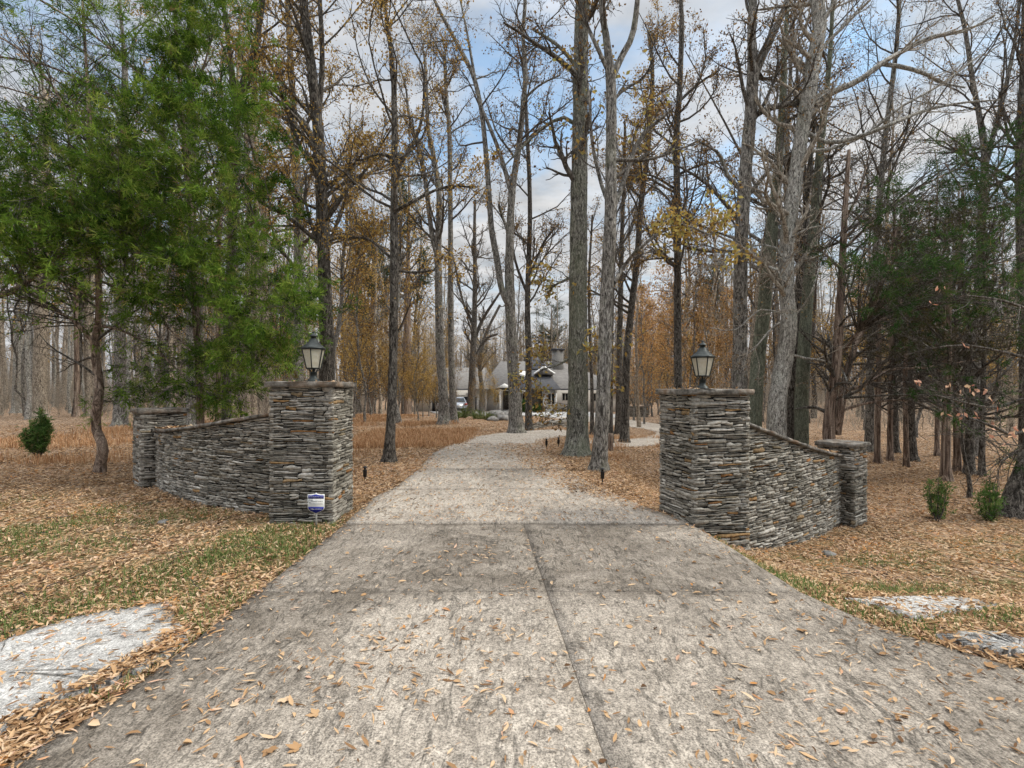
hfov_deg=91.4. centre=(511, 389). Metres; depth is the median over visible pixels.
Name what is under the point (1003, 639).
culvert apron
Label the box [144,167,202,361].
forest tree
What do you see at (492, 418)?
boulder
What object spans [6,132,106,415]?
forest tree
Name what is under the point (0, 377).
forest tree
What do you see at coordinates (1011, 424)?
forest tree
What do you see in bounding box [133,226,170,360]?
forest tree
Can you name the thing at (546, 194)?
sky
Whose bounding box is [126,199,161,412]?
forest tree
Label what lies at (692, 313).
forest tree
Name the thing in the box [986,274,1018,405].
forest tree
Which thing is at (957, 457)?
cedar trunk tree
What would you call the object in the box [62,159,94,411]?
forest tree
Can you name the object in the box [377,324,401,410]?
forest tree
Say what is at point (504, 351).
forest tree
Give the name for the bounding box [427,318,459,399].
forest tree
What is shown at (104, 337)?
forest tree
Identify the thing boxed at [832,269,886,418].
forest tree
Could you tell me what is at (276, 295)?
forest tree
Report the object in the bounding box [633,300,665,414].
forest tree
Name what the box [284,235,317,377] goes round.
forest tree
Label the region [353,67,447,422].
forest tree
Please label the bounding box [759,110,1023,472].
cedar tree
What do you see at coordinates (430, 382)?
forest tree
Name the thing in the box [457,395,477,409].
garage door
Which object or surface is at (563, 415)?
forecourt
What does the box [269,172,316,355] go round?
forest tree
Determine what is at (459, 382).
forest tree
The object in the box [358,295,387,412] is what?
forest tree
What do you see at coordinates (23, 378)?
forest tree
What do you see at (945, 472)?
cedar trunk tree
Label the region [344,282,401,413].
forest tree
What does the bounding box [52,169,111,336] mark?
forest tree
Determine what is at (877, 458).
cedar trunk tree
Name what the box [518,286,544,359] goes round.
forest tree
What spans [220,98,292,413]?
forest tree
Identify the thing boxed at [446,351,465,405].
forest tree
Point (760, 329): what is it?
oak tree
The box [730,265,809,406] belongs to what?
forest tree
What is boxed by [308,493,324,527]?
yard sign
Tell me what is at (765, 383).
forest tree
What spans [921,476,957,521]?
evergreen shrub
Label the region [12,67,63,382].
forest tree
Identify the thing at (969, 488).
crooked sapling
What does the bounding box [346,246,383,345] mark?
forest tree
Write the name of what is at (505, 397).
front door
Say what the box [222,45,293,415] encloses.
forest tree
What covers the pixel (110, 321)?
forest tree
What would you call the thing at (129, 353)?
forest tree
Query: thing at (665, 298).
forest tree
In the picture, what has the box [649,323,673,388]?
forest tree
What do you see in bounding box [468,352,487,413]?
forest tree
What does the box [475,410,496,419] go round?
ornamental grass
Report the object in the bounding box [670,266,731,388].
forest tree
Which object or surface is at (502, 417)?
boulder
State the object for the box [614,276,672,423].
forest tree
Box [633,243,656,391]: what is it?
forest tree
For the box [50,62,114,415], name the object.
forest tree
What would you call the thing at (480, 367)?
bare tree
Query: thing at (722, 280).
forest tree
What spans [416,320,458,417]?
forest tree
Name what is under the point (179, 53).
cedar tree
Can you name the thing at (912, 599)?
culvert apron
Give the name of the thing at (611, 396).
bare tree
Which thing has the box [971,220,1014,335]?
forest tree
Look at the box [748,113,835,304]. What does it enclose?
forest tree
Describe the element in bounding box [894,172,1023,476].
cedar trunk tree
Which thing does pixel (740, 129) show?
forest tree
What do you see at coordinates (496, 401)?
window
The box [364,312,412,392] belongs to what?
forest tree
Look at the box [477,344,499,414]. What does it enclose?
forest tree
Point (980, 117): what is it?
oak tree
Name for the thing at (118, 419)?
forest tree
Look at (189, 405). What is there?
forest tree
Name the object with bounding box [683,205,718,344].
forest tree
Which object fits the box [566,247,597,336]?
forest tree
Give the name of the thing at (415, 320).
forest tree
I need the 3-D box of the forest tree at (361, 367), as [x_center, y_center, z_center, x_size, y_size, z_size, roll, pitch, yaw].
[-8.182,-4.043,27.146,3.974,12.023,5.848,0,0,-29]
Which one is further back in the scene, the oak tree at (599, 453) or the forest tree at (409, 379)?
the forest tree at (409, 379)
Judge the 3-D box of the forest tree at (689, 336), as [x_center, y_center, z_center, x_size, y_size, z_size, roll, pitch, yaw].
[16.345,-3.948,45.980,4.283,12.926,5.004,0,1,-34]
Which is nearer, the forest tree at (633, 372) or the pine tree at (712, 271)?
the forest tree at (633, 372)
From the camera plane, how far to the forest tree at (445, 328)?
81.03 m
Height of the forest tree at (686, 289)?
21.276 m
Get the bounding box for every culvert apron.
[0,602,189,734]
[845,595,996,621]
[935,629,1023,656]
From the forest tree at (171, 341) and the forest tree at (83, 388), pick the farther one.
the forest tree at (83, 388)
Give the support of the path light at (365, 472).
on the ground at (66, 418)
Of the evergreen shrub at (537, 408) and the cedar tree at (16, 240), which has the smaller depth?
the cedar tree at (16, 240)
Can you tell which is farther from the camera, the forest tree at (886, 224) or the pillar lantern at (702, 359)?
the forest tree at (886, 224)
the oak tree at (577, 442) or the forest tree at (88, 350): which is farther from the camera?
the forest tree at (88, 350)
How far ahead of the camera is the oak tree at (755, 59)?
13.45 m
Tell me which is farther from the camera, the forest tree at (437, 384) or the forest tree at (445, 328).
the forest tree at (445, 328)
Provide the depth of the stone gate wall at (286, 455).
6.85 m
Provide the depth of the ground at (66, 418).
7.68 m
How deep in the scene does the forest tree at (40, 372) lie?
29.79 m
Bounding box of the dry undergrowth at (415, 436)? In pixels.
[0,413,659,478]
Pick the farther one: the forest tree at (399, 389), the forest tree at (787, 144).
the forest tree at (399, 389)
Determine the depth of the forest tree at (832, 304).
54.61 m
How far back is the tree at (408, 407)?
45.72 m
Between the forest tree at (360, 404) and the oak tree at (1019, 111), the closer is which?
the oak tree at (1019, 111)
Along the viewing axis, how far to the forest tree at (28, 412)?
28.44 m
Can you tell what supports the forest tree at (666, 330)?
on the ground at (66, 418)
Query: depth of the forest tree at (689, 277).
30.71 m
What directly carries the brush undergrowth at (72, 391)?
on the ground at (66, 418)
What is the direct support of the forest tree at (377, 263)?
on the ground at (66, 418)
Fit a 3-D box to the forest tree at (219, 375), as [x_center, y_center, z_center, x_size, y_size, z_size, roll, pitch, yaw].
[-14.373,-10.011,24.751,5.476,23.760,5.853,0,0,37]
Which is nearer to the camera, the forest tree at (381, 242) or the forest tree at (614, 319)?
the forest tree at (381, 242)
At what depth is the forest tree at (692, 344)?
39.16 m
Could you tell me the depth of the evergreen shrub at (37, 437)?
12.68 m
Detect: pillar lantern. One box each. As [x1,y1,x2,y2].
[301,331,325,380]
[690,340,714,388]
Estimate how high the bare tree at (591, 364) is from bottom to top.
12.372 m
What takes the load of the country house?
on the ground at (66, 418)
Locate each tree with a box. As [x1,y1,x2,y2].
[0,0,237,473]
[0,27,87,417]
[0,48,105,416]
[0,96,71,412]
[0,141,69,415]
[0,156,23,414]
[0,207,53,399]
[4,41,66,419]
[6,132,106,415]
[6,204,71,403]
[11,0,166,426]
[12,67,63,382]
[23,0,363,429]
[48,292,64,406]
[48,292,73,399]
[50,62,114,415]
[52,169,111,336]
[58,261,94,412]
[61,265,93,409]
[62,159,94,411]
[67,184,113,395]
[83,273,113,404]
[94,0,270,425]
[94,252,126,408]
[100,281,131,384]
[102,256,114,355]
[112,260,153,365]
[115,58,157,417]
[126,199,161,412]
[126,277,155,404]
[128,137,177,407]
[131,52,220,406]
[133,190,177,407]
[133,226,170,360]
[133,263,155,407]
[134,45,200,406]
[138,213,161,407]
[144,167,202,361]
[153,148,181,407]
[159,217,213,341]
[173,291,185,377]
[175,4,291,421]
[175,158,225,344]
[175,279,222,391]
[182,5,285,413]
[184,0,337,419]
[186,3,354,413]
[188,0,411,381]
[198,140,249,417]
[198,227,213,377]
[203,245,215,408]
[204,174,242,369]
[205,180,260,416]
[206,4,277,416]
[208,237,222,383]
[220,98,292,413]
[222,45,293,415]
[223,0,381,380]
[258,229,283,380]
[258,255,308,380]
[267,0,501,462]
[268,124,333,380]
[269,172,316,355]
[273,306,311,380]
[274,177,312,379]
[276,174,334,320]
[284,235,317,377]
[291,91,379,353]
[305,219,346,355]
[306,146,377,381]
[309,253,377,386]
[319,230,380,417]
[330,196,399,421]
[332,181,378,412]
[332,247,353,380]
[336,297,377,414]
[337,251,380,411]
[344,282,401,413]
[345,209,389,412]
[345,286,379,382]
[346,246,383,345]
[348,255,405,414]
[350,197,389,377]
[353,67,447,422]
[353,260,429,398]
[356,164,406,413]
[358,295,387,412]
[360,186,404,335]
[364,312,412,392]
[366,276,417,407]
[370,300,414,393]
[371,0,574,432]
[375,328,398,409]
[377,0,464,424]
[377,219,443,331]
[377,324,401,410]
[378,150,434,413]
[382,257,424,413]
[388,201,434,355]
[398,21,501,421]
[398,289,434,413]
[400,322,428,411]
[401,310,436,419]
[401,312,435,418]
[402,242,432,360]
[411,341,437,411]
[413,320,434,416]
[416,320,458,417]
[419,339,437,415]
[427,250,457,349]
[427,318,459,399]
[429,345,448,400]
[432,260,457,350]
[443,185,502,415]
[443,284,459,366]
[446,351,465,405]
[455,361,467,406]
[458,304,504,412]
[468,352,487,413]
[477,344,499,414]
[481,0,590,430]
[483,355,504,407]
[488,0,652,456]
[493,308,506,366]
[498,277,536,352]
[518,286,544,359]
[518,310,532,358]
[530,297,543,359]
[531,293,568,360]
[545,273,567,358]
[546,0,762,471]
[560,0,690,442]
[563,194,632,434]
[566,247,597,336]
[587,257,601,360]
[588,0,754,388]
[588,90,654,434]
[588,94,668,442]
[588,223,626,316]
[594,265,625,375]
[598,274,629,375]
[603,180,672,426]
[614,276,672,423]
[614,285,667,420]
[614,308,652,405]
[623,0,879,426]
[630,296,668,416]
[632,313,670,414]
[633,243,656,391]
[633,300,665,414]
[635,257,702,388]
[637,135,722,388]
[640,291,688,402]
[640,318,665,409]
[644,324,666,412]
[649,275,693,398]
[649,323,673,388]
[652,0,864,388]
[652,212,733,398]
[654,301,707,386]
[656,253,686,411]
[658,0,852,396]
[658,160,758,314]
[661,285,730,388]
[662,282,728,386]
[664,117,749,388]
[666,201,710,337]
[666,284,716,385]
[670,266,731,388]
[671,202,718,343]
[681,313,719,380]
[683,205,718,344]
[684,0,1014,435]
[686,290,731,388]
[698,286,752,388]
[699,263,732,346]
[702,211,734,387]
[703,243,732,360]
[706,277,732,388]
[708,325,732,387]
[708,327,729,388]
[712,0,902,439]
[715,254,727,377]
[716,0,879,443]
[720,327,732,376]
[723,76,801,386]
[729,217,764,333]
[730,1,900,261]
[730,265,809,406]
[747,159,824,370]
[747,275,813,421]
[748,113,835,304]
[751,209,779,347]
[755,0,1009,452]
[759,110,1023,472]
[766,292,779,386]
[777,262,828,422]
[806,128,863,417]
[810,240,858,396]
[811,183,976,466]
[812,177,965,463]
[813,205,913,429]
[816,228,848,405]
[817,310,845,395]
[820,200,978,452]
[821,181,875,416]
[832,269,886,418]
[841,268,858,410]
[845,178,902,410]
[848,0,1023,456]
[852,69,933,420]
[857,195,961,437]
[858,179,987,461]
[863,130,1023,481]
[882,157,1023,471]
[882,202,1014,456]
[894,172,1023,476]
[902,0,1023,457]
[902,145,1023,474]
[906,277,1023,519]
[912,153,953,432]
[914,192,972,326]
[955,244,1018,420]
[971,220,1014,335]
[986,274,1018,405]
[989,70,1018,437]
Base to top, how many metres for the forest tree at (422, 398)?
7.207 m
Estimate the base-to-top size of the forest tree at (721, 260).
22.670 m
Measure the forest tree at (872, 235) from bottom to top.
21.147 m
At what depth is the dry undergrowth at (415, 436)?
16.36 m
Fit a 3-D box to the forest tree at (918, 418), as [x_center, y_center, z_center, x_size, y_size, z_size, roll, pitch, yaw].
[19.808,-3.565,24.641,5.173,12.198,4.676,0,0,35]
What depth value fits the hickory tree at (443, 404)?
25.08 m
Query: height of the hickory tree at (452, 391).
21.350 m
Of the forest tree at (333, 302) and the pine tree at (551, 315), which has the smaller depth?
the forest tree at (333, 302)
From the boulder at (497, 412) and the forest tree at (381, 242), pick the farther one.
the forest tree at (381, 242)
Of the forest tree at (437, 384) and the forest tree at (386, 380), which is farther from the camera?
the forest tree at (386, 380)
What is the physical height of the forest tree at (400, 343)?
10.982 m
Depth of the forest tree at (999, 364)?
34.27 m
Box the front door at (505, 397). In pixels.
[503,391,508,409]
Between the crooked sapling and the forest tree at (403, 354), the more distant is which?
the forest tree at (403, 354)
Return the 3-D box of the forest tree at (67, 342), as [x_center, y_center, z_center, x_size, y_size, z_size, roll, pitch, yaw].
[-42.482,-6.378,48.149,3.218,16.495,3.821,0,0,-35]
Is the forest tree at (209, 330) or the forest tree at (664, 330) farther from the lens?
the forest tree at (664, 330)
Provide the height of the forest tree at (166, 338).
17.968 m
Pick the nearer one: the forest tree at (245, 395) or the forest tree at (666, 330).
the forest tree at (245, 395)
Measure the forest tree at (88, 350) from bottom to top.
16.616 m
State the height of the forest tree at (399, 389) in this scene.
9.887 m
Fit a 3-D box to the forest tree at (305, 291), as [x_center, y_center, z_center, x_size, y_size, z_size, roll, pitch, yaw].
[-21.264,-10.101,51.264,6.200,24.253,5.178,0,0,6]
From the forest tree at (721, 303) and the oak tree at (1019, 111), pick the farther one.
the forest tree at (721, 303)
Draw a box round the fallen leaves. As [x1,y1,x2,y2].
[0,379,1023,767]
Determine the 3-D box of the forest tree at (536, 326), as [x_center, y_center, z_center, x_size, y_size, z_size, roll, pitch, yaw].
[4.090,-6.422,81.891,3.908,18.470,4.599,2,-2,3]
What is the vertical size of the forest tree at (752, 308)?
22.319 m
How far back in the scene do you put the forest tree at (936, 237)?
26.97 m
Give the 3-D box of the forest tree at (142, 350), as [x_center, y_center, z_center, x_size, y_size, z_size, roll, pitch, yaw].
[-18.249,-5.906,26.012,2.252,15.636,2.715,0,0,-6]
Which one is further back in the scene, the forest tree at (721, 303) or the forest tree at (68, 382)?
the forest tree at (721, 303)
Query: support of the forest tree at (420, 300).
on the ground at (66, 418)
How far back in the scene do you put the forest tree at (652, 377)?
56.60 m
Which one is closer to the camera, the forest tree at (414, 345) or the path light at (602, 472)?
the path light at (602, 472)
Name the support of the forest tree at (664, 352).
on the ground at (66, 418)
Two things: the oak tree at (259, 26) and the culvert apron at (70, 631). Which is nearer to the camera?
the culvert apron at (70, 631)
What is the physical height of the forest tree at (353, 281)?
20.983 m
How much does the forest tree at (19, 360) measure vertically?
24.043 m
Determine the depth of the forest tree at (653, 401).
53.52 m
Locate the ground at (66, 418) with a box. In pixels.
[0,396,1023,765]
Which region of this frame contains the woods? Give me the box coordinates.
[0,168,1018,408]
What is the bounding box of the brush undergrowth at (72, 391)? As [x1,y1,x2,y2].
[0,346,1018,435]
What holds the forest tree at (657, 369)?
on the ground at (66, 418)
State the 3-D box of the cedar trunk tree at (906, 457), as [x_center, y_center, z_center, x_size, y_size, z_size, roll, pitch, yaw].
[12.133,-1.974,15.585,4.356,8.967,3.387,0,0,0]
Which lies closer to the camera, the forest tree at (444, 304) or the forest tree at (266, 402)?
the forest tree at (266, 402)
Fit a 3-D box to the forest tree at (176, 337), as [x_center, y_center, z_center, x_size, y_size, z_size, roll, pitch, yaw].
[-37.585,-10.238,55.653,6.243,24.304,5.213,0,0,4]
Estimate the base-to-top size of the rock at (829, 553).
0.119 m
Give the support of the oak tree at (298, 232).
on the ground at (66, 418)
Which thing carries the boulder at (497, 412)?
on the ground at (66, 418)
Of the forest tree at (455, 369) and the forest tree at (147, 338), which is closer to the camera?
the forest tree at (147, 338)
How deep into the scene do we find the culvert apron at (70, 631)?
3.19 m
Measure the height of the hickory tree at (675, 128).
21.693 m
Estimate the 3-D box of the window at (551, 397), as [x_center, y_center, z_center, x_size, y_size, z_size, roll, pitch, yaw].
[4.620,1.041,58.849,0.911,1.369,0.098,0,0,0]
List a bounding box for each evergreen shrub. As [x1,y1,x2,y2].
[16,406,55,456]
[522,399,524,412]
[532,401,541,412]
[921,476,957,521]
[970,471,1007,521]
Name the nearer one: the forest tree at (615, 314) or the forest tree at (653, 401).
the forest tree at (653, 401)
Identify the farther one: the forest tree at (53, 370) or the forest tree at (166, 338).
the forest tree at (53, 370)
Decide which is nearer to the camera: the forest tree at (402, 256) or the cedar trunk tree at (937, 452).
the cedar trunk tree at (937, 452)
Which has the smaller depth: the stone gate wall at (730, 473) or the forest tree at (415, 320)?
the stone gate wall at (730, 473)
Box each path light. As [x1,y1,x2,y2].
[363,466,366,478]
[600,468,604,481]
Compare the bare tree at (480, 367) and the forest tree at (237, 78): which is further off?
the bare tree at (480, 367)
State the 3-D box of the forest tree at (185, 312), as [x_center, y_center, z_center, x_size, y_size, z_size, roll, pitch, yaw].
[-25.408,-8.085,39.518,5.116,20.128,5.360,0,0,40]
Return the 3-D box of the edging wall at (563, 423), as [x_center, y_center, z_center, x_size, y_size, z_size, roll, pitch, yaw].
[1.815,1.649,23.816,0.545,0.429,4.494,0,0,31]
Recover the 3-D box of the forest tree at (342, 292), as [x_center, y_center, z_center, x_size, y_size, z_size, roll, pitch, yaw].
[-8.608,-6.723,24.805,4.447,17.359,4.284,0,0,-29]
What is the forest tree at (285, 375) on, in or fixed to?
on the ground at (66, 418)
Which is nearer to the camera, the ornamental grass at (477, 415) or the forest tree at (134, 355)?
the ornamental grass at (477, 415)
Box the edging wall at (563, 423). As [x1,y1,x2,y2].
[524,418,566,428]
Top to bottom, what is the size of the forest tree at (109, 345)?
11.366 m
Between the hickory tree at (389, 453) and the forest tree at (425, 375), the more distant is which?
the forest tree at (425, 375)
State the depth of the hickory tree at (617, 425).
26.34 m
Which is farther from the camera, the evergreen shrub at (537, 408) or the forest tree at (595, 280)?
the forest tree at (595, 280)
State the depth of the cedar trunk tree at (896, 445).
18.15 m
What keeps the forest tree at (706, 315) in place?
on the ground at (66, 418)
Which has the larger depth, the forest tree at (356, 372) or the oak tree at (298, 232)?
the forest tree at (356, 372)
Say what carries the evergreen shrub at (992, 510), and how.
on the ground at (66, 418)
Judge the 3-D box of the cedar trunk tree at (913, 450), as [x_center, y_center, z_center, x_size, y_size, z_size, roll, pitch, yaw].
[13.485,-2.041,16.593,3.835,9.014,3.511,0,0,-42]
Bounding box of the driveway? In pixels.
[4,417,1023,767]
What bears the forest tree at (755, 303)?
on the ground at (66, 418)
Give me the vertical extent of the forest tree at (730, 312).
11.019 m
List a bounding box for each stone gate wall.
[130,381,356,523]
[655,388,870,550]
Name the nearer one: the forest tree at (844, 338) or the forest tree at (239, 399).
the forest tree at (239, 399)
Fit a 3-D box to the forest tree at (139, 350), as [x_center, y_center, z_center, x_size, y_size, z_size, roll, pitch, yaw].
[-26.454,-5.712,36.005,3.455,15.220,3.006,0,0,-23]
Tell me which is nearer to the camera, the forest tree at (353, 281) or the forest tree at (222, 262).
the forest tree at (353, 281)
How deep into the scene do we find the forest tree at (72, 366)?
43.05 m
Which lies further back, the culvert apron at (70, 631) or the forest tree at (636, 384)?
the forest tree at (636, 384)
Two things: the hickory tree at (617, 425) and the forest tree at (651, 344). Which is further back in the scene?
the forest tree at (651, 344)
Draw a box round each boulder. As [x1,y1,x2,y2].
[487,416,498,420]
[490,410,504,417]
[497,414,507,420]
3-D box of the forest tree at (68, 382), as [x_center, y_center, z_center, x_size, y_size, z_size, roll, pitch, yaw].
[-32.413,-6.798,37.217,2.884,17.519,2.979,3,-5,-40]
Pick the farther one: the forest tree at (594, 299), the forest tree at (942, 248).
the forest tree at (594, 299)
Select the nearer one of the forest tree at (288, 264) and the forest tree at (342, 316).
the forest tree at (288, 264)
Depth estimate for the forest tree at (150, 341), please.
44.45 m
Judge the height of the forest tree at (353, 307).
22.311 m
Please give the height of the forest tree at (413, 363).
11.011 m
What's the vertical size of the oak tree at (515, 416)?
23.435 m
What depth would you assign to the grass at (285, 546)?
4.85 m
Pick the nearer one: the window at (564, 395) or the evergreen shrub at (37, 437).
the evergreen shrub at (37, 437)
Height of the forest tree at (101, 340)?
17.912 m
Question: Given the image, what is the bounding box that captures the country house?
[412,348,630,411]
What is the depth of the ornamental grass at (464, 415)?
32.55 m
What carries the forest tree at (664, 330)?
on the ground at (66, 418)
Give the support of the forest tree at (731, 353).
on the ground at (66, 418)
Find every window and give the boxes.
[493,393,498,402]
[547,393,554,404]
[562,393,567,400]
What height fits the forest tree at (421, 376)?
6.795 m
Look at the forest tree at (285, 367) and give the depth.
42.93 m
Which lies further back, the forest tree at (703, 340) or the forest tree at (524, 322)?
the forest tree at (524, 322)
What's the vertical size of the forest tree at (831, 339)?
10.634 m
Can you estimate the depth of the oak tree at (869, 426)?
18.31 m
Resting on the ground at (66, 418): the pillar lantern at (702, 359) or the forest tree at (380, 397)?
the forest tree at (380, 397)
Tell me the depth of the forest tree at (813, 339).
33.93 m
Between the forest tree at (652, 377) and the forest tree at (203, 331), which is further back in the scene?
the forest tree at (652, 377)
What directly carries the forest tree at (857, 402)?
on the ground at (66, 418)
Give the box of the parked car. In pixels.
[436,397,466,412]
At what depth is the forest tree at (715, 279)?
33.16 m
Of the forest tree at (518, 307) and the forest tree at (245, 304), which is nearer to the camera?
the forest tree at (245, 304)
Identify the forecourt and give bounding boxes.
[433,411,614,417]
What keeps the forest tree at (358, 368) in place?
on the ground at (66, 418)
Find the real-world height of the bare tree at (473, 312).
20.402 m
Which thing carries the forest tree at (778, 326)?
on the ground at (66, 418)
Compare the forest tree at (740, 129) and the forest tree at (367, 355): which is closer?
the forest tree at (740, 129)
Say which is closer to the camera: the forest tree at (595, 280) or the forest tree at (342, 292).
the forest tree at (342, 292)
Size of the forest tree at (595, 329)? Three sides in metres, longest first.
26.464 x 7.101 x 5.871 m
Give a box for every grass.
[0,493,1023,702]
[458,402,473,417]
[467,408,483,418]
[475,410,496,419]
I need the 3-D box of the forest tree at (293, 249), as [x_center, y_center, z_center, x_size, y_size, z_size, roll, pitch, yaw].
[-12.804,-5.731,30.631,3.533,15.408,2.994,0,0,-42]
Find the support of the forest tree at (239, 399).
on the ground at (66, 418)
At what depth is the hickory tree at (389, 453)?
11.64 m
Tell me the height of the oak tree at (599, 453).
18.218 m
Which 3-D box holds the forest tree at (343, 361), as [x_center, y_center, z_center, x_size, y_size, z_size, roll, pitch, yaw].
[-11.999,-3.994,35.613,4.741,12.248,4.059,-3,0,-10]
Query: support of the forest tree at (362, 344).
on the ground at (66, 418)
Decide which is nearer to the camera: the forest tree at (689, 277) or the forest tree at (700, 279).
the forest tree at (689, 277)
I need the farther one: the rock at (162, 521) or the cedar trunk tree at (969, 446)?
the cedar trunk tree at (969, 446)
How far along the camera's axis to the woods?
70.19 m
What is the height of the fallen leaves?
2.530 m
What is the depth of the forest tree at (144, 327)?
41.48 m
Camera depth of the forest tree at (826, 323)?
35.83 m
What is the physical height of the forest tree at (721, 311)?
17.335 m
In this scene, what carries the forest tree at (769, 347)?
on the ground at (66, 418)
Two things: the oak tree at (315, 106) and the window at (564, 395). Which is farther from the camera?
the window at (564, 395)
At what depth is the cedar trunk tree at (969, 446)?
13.91 m
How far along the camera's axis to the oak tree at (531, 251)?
20.38 m
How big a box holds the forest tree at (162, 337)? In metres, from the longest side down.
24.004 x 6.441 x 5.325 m
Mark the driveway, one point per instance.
(402, 733)
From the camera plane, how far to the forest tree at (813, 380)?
39.59 m
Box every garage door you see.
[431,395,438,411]
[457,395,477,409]
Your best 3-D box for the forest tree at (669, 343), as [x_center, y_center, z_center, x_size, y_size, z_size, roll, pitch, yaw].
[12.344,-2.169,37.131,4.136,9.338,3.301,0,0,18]
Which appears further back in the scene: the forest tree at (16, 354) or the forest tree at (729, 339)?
the forest tree at (729, 339)
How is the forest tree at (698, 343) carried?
on the ground at (66, 418)
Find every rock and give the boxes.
[157,519,168,524]
[822,550,836,557]
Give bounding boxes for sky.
[0,0,1021,388]
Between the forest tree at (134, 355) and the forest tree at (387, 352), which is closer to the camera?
the forest tree at (387, 352)
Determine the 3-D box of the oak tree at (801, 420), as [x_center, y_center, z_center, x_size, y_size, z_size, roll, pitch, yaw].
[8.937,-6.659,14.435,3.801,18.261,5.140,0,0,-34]
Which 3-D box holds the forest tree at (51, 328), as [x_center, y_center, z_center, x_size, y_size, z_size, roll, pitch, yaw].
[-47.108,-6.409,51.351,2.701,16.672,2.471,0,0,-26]
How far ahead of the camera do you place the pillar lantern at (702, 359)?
6.64 m
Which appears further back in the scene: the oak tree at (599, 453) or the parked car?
the parked car
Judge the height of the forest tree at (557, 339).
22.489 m
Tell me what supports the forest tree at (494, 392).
on the ground at (66, 418)
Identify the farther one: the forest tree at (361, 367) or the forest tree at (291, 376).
the forest tree at (291, 376)
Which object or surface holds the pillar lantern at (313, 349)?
on the stone gate wall at (286, 455)
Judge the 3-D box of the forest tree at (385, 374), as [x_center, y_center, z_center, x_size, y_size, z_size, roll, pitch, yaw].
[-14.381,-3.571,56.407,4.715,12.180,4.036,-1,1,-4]
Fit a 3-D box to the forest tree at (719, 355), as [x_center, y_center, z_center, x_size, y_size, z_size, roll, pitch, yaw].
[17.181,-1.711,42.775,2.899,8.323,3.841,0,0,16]
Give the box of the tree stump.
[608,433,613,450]
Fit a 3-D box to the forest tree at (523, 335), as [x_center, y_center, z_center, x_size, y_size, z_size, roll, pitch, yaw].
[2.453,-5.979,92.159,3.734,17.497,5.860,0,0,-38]
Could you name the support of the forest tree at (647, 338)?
on the ground at (66, 418)
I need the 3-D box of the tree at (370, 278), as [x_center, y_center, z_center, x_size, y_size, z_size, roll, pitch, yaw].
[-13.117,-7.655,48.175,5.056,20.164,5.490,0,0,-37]
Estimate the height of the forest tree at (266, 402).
25.996 m
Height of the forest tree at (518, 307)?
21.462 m
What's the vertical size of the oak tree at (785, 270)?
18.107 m
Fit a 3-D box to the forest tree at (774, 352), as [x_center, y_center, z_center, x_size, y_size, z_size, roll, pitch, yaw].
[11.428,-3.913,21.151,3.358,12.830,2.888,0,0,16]
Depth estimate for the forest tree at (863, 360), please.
28.82 m
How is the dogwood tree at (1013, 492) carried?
on the ground at (66, 418)
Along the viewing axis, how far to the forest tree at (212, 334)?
55.35 m
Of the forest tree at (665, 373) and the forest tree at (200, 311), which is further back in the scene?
the forest tree at (665, 373)
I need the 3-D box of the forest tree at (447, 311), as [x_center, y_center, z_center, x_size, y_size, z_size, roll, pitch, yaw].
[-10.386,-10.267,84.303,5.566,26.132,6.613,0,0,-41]
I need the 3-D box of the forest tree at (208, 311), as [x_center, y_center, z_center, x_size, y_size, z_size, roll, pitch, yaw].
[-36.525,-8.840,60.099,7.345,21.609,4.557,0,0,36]
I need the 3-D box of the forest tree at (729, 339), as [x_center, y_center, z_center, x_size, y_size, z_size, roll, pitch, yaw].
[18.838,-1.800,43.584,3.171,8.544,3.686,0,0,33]
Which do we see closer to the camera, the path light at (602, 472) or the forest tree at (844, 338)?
the path light at (602, 472)
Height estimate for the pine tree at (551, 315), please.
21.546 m
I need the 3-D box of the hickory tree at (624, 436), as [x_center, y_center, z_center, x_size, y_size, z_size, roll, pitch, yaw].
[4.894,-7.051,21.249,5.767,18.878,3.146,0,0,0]
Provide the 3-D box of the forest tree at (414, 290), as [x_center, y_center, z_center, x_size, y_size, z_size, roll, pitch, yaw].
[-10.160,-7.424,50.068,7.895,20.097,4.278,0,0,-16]
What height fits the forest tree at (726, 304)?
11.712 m
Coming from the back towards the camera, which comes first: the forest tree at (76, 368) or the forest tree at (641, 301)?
the forest tree at (641, 301)
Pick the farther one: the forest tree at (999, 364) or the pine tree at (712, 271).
the pine tree at (712, 271)
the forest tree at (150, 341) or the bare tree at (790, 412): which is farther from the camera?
the forest tree at (150, 341)
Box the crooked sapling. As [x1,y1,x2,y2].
[944,329,983,497]

